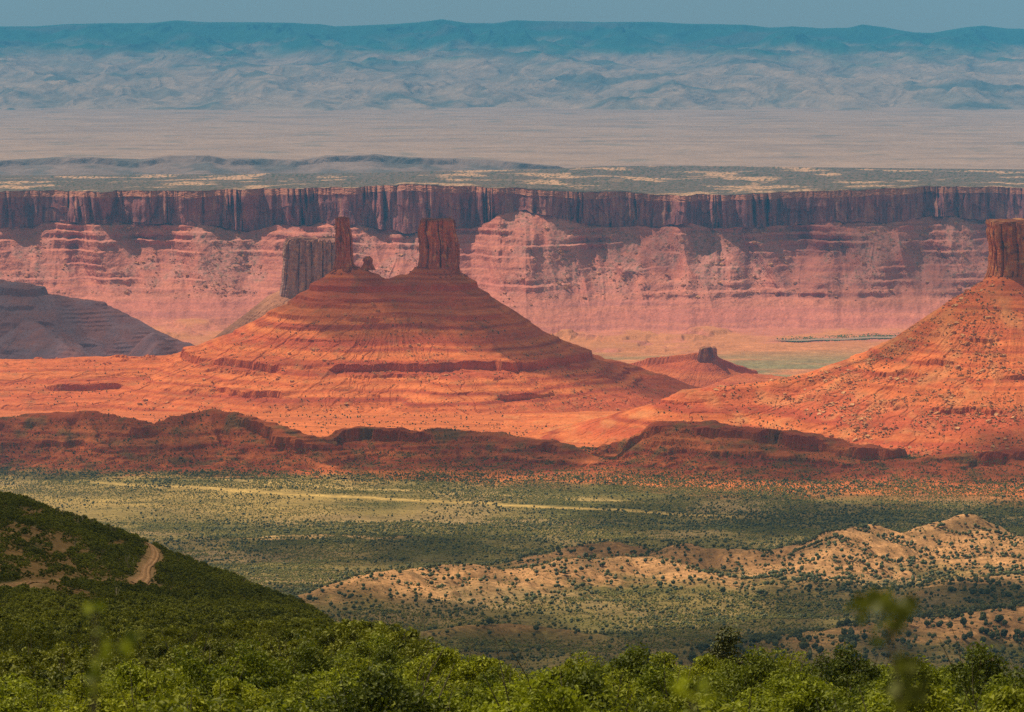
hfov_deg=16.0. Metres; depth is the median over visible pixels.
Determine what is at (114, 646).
spur shrub
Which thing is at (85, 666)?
spur shrub
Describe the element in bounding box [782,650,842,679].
oak shrub
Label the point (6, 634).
spur shrub
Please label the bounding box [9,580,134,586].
dirt track
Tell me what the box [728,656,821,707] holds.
oak shrub
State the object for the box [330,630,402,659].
oak shrub
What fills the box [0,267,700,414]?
butte
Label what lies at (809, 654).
juniper
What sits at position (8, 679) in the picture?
oak shrub
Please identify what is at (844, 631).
juniper
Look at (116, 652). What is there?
spur shrub
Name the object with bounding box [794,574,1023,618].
hill
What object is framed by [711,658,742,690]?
oak shrub
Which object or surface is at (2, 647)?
spur shrub
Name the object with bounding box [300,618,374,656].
dark shrub
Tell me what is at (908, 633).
juniper
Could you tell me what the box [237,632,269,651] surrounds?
spur shrub
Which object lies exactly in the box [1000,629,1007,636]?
juniper
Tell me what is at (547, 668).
oak shrub
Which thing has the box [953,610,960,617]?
juniper
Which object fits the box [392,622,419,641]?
spur shrub
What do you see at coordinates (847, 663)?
oak shrub
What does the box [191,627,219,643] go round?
spur shrub
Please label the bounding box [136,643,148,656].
spur shrub
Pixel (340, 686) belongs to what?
oak shrub
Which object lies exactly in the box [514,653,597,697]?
oak shrub
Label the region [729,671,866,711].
oak shrub
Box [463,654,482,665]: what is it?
oak shrub
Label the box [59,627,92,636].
spur shrub
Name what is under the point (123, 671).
oak shrub
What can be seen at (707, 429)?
hill
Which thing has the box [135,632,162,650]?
spur shrub
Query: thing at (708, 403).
butte
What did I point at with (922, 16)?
sky
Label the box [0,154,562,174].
hill
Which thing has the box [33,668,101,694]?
spur shrub
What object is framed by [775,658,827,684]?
oak shrub
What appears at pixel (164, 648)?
spur shrub
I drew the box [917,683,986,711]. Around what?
oak shrub
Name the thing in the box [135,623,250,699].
oak shrub
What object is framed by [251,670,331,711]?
oak shrub
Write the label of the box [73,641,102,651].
spur shrub
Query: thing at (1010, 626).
hill
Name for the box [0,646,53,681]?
spur shrub
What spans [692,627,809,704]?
oak shrub
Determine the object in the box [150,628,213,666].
spur shrub
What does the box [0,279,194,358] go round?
hill
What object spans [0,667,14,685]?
spur shrub
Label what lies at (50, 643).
spur shrub
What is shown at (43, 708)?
oak shrub
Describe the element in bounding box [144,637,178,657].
spur shrub
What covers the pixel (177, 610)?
undergrowth
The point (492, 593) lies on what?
hill
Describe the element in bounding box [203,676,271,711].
oak shrub
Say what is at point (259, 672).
oak shrub
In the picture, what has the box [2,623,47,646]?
spur shrub
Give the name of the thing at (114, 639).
spur shrub
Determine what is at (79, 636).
spur shrub
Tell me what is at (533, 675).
oak shrub
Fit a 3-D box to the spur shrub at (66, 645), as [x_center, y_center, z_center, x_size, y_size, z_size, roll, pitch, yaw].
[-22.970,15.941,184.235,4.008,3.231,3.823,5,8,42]
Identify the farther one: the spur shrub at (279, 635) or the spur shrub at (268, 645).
the spur shrub at (279, 635)
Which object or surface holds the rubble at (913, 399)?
on the butte at (708, 403)
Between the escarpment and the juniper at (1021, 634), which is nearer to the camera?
the juniper at (1021, 634)
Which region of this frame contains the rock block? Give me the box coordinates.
[697,346,716,362]
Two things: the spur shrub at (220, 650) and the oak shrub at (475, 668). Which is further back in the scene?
the spur shrub at (220, 650)
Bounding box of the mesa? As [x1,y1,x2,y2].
[279,235,335,297]
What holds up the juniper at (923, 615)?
on the hill at (1010, 626)
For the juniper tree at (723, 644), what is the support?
on the hillside
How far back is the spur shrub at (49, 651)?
179.23 m
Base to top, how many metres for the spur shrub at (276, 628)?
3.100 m
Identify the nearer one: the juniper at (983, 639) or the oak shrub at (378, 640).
the oak shrub at (378, 640)
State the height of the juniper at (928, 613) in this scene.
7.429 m
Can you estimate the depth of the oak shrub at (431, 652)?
148.10 m
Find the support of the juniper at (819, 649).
on the hill at (1010, 626)
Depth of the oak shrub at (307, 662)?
137.10 m
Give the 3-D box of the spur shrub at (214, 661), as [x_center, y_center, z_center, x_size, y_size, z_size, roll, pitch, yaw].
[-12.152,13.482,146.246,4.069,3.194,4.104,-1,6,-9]
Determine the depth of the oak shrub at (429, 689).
110.20 m
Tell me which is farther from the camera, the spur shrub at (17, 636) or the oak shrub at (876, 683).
the spur shrub at (17, 636)
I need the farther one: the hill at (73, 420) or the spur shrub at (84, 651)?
the hill at (73, 420)
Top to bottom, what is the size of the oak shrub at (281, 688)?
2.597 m
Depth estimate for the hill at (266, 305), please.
11038.81 m
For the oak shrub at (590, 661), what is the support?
on the hillside
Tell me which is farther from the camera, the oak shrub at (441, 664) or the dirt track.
the dirt track
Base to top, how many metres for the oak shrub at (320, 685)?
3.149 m
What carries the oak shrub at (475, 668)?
on the hillside
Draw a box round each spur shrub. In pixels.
[0,626,46,649]
[0,630,36,649]
[0,637,7,651]
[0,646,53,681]
[0,648,64,694]
[0,649,18,671]
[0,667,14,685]
[1,623,13,636]
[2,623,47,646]
[3,639,44,654]
[6,640,66,672]
[26,629,50,646]
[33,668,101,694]
[37,646,78,661]
[37,649,81,681]
[38,626,68,642]
[41,638,61,650]
[41,641,82,669]
[48,630,86,649]
[52,641,76,657]
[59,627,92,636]
[65,660,118,681]
[68,630,124,660]
[69,629,97,640]
[70,646,120,666]
[73,634,122,659]
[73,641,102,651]
[98,665,119,682]
[99,638,137,658]
[101,655,135,678]
[107,636,137,649]
[110,649,125,658]
[121,636,141,649]
[123,649,143,662]
[126,663,175,692]
[134,627,162,659]
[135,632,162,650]
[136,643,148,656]
[136,658,165,668]
[137,635,171,656]
[141,629,188,659]
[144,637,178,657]
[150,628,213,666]
[160,632,214,658]
[161,653,189,667]
[172,627,196,643]
[184,632,218,648]
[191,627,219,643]
[195,630,232,656]
[196,627,222,637]
[198,651,235,677]
[199,636,227,657]
[208,646,243,669]
[209,645,238,658]
[221,631,247,641]
[232,631,283,658]
[237,632,256,641]
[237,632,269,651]
[260,645,285,657]
[267,650,302,671]
[268,627,281,635]
[270,632,333,659]
[271,634,319,672]
[271,645,284,658]
[273,628,294,640]
[274,637,304,651]
[329,618,376,641]
[368,620,387,628]
[371,623,406,640]
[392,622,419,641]
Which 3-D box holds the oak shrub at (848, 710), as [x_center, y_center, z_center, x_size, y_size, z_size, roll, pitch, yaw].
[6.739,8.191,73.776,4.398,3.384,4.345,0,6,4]
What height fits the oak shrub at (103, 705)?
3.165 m
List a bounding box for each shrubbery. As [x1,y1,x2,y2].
[0,409,1023,676]
[9,318,665,413]
[653,286,1023,454]
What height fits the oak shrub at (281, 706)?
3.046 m
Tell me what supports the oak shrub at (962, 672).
on the hillside
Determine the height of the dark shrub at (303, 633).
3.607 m
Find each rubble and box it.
[5,212,987,306]
[137,301,662,413]
[330,266,1020,293]
[712,280,1023,455]
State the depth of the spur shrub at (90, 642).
200.36 m
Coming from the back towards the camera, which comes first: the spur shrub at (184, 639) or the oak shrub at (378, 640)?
the spur shrub at (184, 639)
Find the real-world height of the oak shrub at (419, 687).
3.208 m
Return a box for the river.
[784,336,895,340]
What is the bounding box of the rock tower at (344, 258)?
[333,216,355,269]
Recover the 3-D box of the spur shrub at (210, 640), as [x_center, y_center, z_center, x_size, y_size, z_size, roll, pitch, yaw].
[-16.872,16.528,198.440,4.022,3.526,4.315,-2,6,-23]
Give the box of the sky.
[0,0,1023,32]
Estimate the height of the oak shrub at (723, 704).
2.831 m
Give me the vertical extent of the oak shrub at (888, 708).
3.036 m
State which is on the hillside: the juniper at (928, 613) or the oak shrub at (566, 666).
the oak shrub at (566, 666)
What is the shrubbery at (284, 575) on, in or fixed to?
on the ground
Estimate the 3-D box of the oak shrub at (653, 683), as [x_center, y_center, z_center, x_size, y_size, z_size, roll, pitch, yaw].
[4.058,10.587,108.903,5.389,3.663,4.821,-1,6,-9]
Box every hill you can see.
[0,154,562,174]
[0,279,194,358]
[0,409,467,478]
[0,410,210,472]
[191,426,706,481]
[213,291,295,338]
[282,563,512,621]
[342,541,654,579]
[419,623,672,647]
[431,556,796,620]
[448,420,1005,487]
[509,607,1023,670]
[541,514,1023,624]
[634,543,784,575]
[760,448,1023,490]
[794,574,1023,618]
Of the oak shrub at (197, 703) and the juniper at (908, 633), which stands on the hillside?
the oak shrub at (197, 703)
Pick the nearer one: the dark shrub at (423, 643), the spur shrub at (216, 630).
the dark shrub at (423, 643)
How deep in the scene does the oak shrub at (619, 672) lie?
112.81 m
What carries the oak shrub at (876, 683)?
on the hillside
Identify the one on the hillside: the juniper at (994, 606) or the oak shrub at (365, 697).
the oak shrub at (365, 697)
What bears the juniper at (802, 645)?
on the hill at (1010, 626)
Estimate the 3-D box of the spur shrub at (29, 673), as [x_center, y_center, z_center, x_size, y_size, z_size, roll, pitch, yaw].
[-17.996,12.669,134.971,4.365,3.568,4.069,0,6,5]
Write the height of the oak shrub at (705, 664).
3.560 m
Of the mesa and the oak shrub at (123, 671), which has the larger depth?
the mesa
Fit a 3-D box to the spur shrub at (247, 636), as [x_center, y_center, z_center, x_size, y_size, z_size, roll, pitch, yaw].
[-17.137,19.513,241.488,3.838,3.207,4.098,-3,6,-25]
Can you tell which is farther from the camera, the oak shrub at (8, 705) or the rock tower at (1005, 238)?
the rock tower at (1005, 238)
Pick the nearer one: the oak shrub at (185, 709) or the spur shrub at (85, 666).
the oak shrub at (185, 709)
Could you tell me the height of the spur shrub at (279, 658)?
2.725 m
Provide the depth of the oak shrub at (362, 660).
143.92 m
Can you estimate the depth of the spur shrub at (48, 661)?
161.89 m
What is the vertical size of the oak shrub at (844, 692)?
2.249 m
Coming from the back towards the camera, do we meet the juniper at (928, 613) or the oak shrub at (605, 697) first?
the juniper at (928, 613)
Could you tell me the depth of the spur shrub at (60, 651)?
168.38 m
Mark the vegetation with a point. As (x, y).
(780, 573)
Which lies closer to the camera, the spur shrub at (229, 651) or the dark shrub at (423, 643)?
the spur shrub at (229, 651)
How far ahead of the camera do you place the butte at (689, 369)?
11231.90 m
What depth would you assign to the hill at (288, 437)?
6768.62 m
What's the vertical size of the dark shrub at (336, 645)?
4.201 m
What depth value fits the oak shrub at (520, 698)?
74.45 m
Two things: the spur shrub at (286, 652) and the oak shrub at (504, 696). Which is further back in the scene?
the spur shrub at (286, 652)
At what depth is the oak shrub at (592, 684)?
78.57 m
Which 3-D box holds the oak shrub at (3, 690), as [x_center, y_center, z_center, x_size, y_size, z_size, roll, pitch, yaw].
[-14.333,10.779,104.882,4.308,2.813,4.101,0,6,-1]
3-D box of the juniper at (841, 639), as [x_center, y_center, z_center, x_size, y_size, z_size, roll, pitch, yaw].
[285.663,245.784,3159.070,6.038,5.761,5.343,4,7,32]
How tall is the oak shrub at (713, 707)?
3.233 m
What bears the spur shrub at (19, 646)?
on the hillside
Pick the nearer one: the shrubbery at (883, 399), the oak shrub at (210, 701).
the oak shrub at (210, 701)
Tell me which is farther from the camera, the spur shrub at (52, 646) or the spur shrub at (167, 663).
the spur shrub at (52, 646)
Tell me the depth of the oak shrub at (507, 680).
120.11 m
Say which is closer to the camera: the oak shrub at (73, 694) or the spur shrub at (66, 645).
the oak shrub at (73, 694)
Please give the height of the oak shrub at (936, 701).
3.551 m
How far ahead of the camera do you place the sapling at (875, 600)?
5.03 m
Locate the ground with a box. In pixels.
[0,342,1023,676]
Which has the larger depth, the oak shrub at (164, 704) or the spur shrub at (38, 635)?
the spur shrub at (38, 635)
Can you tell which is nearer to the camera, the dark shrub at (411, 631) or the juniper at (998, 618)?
the dark shrub at (411, 631)
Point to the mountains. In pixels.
(221, 66)
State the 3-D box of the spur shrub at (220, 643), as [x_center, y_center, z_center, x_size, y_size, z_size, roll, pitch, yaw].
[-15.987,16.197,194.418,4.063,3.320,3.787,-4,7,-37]
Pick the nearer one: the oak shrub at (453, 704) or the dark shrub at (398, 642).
the oak shrub at (453, 704)
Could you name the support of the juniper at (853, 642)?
on the hill at (1010, 626)
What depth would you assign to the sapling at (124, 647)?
5.04 m
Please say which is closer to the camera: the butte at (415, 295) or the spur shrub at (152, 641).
the spur shrub at (152, 641)
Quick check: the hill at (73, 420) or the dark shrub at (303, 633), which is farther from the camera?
the hill at (73, 420)
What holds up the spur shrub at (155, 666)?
on the hillside
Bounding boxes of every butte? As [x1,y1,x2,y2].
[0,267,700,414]
[504,276,1023,455]
[630,353,785,387]
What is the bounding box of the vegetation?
[0,407,1023,677]
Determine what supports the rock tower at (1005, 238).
on the butte at (708, 403)
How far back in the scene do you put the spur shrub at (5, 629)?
230.28 m
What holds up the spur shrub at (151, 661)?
on the hillside
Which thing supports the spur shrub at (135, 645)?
on the hillside
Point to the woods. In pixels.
(844, 336)
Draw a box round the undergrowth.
[0,491,337,655]
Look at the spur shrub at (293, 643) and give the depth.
174.82 m
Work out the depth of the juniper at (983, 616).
3314.49 m
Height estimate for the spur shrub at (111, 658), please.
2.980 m
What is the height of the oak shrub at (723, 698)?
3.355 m
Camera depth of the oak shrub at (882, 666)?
132.77 m
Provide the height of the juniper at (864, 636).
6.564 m
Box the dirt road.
[130,542,158,584]
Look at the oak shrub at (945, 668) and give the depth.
176.91 m
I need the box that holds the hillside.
[0,505,258,607]
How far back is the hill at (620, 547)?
4663.55 m
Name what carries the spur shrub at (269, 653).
on the hillside
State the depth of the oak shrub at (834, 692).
104.69 m
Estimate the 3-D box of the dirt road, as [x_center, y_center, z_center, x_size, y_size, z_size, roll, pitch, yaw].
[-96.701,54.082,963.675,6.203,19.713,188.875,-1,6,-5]
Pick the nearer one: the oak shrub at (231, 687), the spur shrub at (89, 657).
the oak shrub at (231, 687)
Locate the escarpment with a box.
[0,166,1023,356]
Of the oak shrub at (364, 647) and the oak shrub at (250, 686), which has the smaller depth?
the oak shrub at (250, 686)
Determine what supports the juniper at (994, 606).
on the hill at (1010, 626)
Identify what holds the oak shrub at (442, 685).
on the hillside
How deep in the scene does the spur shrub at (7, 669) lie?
172.52 m
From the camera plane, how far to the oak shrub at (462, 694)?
115.37 m
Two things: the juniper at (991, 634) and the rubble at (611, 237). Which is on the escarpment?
the rubble at (611, 237)
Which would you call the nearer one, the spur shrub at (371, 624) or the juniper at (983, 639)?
the spur shrub at (371, 624)
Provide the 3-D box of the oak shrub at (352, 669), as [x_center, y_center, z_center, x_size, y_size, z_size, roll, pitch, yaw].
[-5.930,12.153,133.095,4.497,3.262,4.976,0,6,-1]
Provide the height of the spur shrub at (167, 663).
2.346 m
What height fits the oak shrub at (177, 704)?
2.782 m
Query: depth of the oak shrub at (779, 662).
117.58 m
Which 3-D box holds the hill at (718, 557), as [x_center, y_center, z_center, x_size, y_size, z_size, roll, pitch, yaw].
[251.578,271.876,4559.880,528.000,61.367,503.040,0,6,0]
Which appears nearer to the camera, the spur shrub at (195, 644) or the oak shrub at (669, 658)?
the oak shrub at (669, 658)
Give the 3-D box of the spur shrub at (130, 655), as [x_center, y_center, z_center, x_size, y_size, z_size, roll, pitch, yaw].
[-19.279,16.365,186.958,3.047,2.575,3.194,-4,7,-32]
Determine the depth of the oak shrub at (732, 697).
97.79 m
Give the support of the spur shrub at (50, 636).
on the hillside
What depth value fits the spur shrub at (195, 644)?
186.02 m
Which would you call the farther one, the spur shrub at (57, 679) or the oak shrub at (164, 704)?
the spur shrub at (57, 679)
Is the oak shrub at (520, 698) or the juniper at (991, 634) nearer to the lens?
the oak shrub at (520, 698)
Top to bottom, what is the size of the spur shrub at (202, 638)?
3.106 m
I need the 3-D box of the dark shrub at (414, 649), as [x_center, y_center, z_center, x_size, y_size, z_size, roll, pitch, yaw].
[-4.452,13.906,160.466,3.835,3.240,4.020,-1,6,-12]
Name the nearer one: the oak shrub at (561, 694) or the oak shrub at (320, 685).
the oak shrub at (561, 694)
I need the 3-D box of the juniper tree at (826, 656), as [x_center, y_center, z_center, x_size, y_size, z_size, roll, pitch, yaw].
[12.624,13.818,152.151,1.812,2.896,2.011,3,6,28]
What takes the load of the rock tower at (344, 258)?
on the butte at (415, 295)
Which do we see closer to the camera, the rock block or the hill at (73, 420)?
the hill at (73, 420)
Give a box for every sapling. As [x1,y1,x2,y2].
[84,602,142,711]
[671,674,714,711]
[843,587,930,711]
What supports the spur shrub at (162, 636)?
on the hillside
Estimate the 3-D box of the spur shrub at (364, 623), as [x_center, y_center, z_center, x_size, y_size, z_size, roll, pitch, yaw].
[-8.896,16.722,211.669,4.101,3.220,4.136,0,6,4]
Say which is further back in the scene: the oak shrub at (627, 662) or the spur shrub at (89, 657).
the spur shrub at (89, 657)
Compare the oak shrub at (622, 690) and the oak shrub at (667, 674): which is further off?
the oak shrub at (667, 674)
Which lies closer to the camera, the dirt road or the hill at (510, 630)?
the dirt road
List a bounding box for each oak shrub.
[0,672,83,707]
[0,675,77,711]
[0,681,38,707]
[0,695,42,711]
[34,696,88,711]
[51,672,67,696]
[51,679,160,711]
[52,665,127,705]
[57,687,108,703]
[99,658,169,697]
[111,663,246,711]
[120,673,191,711]
[121,691,200,711]
[125,690,184,711]
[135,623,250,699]
[196,691,230,711]
[199,671,277,711]
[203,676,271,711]
[208,676,285,699]
[211,620,304,695]
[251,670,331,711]
[254,696,317,711]
[257,630,356,692]
[262,667,359,697]
[266,683,290,701]
[285,677,335,706]
[294,636,454,711]
[301,635,403,675]
[303,670,392,710]
[308,650,379,685]
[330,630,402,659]
[339,652,383,669]
[352,636,422,671]
[373,641,450,699]
[391,631,477,690]
[392,661,469,705]
[409,646,470,675]
[427,688,478,711]
[431,647,528,695]
[433,677,460,697]
[444,663,529,697]
[450,653,531,705]
[460,677,562,710]
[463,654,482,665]
[475,683,544,711]
[483,638,616,711]
[496,634,668,711]
[510,693,550,709]
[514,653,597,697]
[523,662,541,679]
[536,666,553,689]
[545,649,593,675]
[564,654,605,677]
[579,635,693,690]
[579,644,671,679]
[588,668,661,703]
[588,679,633,711]
[591,671,669,711]
[604,645,708,708]
[628,666,689,697]
[638,641,684,671]
[641,655,713,711]
[655,650,730,695]
[682,688,751,711]
[686,689,757,711]
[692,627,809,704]
[696,696,766,711]
[702,687,753,709]
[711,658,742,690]
[723,646,830,696]
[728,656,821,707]
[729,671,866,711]
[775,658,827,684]
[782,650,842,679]
[794,640,895,693]
[804,682,848,711]
[815,679,857,701]
[816,682,921,711]
[834,690,905,711]
[843,654,967,708]
[845,661,984,711]
[847,663,891,689]
[849,668,900,708]
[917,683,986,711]
[933,616,1023,699]
[935,664,949,674]
[948,673,1023,711]
[956,667,1023,711]
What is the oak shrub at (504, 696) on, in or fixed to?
on the hillside
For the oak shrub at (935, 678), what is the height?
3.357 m
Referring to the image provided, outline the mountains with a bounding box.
[0,19,1023,110]
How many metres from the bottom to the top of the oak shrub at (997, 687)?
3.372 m
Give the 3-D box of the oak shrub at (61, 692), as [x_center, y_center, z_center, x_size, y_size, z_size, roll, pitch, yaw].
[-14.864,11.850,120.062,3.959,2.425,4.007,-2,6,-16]
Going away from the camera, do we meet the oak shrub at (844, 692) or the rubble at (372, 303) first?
the oak shrub at (844, 692)
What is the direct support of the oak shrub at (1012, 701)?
on the hillside
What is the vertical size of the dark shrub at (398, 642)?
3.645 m
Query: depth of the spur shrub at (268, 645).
178.18 m
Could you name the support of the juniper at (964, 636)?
on the hill at (1010, 626)
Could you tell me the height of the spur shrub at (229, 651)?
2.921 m
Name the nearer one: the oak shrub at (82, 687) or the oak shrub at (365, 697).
the oak shrub at (365, 697)
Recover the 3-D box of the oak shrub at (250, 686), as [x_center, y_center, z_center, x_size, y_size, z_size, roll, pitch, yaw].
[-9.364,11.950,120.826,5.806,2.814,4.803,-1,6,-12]
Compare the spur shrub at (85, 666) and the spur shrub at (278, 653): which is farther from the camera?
the spur shrub at (278, 653)
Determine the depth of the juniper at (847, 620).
3338.91 m
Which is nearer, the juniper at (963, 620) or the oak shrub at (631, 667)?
the oak shrub at (631, 667)
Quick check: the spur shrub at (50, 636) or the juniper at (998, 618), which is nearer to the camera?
the spur shrub at (50, 636)
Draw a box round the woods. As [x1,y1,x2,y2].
[777,332,901,341]
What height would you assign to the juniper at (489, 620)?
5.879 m
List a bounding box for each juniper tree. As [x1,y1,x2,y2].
[700,624,749,667]
[812,653,830,670]
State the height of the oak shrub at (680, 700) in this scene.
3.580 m
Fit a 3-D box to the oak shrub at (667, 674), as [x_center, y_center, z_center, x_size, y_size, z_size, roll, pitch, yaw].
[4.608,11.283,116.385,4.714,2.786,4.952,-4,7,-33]
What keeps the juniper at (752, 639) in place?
on the hill at (1010, 626)
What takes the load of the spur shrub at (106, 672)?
on the hillside
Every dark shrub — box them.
[262,620,330,650]
[283,624,342,654]
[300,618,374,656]
[313,619,374,658]
[336,621,396,656]
[374,622,425,657]
[379,611,448,650]
[393,637,447,674]
[405,636,453,663]
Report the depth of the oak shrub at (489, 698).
94.16 m
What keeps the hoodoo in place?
on the butte at (415, 295)
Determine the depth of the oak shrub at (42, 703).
95.28 m
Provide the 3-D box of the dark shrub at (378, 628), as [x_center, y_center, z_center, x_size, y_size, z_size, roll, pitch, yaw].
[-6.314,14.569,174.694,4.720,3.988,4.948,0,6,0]
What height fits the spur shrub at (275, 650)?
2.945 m
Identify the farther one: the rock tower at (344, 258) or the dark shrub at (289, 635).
the rock tower at (344, 258)
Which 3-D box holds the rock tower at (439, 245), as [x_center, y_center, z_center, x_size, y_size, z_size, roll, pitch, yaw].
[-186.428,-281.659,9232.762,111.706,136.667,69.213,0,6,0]
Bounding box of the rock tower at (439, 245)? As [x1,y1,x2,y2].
[418,217,459,271]
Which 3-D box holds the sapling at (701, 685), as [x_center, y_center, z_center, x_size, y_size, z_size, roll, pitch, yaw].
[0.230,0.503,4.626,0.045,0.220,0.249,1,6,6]
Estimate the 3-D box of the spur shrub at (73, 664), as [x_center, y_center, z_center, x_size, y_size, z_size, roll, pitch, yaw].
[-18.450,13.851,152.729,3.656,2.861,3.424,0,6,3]
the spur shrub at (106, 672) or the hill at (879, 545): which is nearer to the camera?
the spur shrub at (106, 672)
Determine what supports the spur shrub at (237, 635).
on the hillside
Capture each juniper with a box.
[486,617,492,623]
[689,653,696,661]
[748,637,754,642]
[799,642,805,648]
[806,651,811,658]
[816,646,822,652]
[838,636,844,642]
[841,628,847,634]
[844,618,850,624]
[850,640,856,647]
[861,633,867,639]
[905,630,911,636]
[921,612,926,618]
[926,610,932,617]
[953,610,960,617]
[960,617,966,624]
[961,634,967,639]
[980,614,986,620]
[980,636,986,642]
[988,631,994,637]
[991,604,997,608]
[995,614,1002,621]
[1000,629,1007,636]
[1018,631,1023,637]
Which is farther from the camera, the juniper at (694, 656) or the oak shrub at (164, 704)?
the juniper at (694, 656)
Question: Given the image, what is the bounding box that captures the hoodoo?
[361,256,375,269]
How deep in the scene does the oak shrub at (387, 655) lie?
145.49 m
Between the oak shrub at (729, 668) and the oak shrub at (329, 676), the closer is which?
the oak shrub at (329, 676)
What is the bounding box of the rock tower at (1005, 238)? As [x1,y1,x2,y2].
[983,218,1023,281]
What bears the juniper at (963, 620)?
on the hill at (1010, 626)
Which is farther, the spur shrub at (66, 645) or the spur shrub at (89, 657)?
the spur shrub at (66, 645)

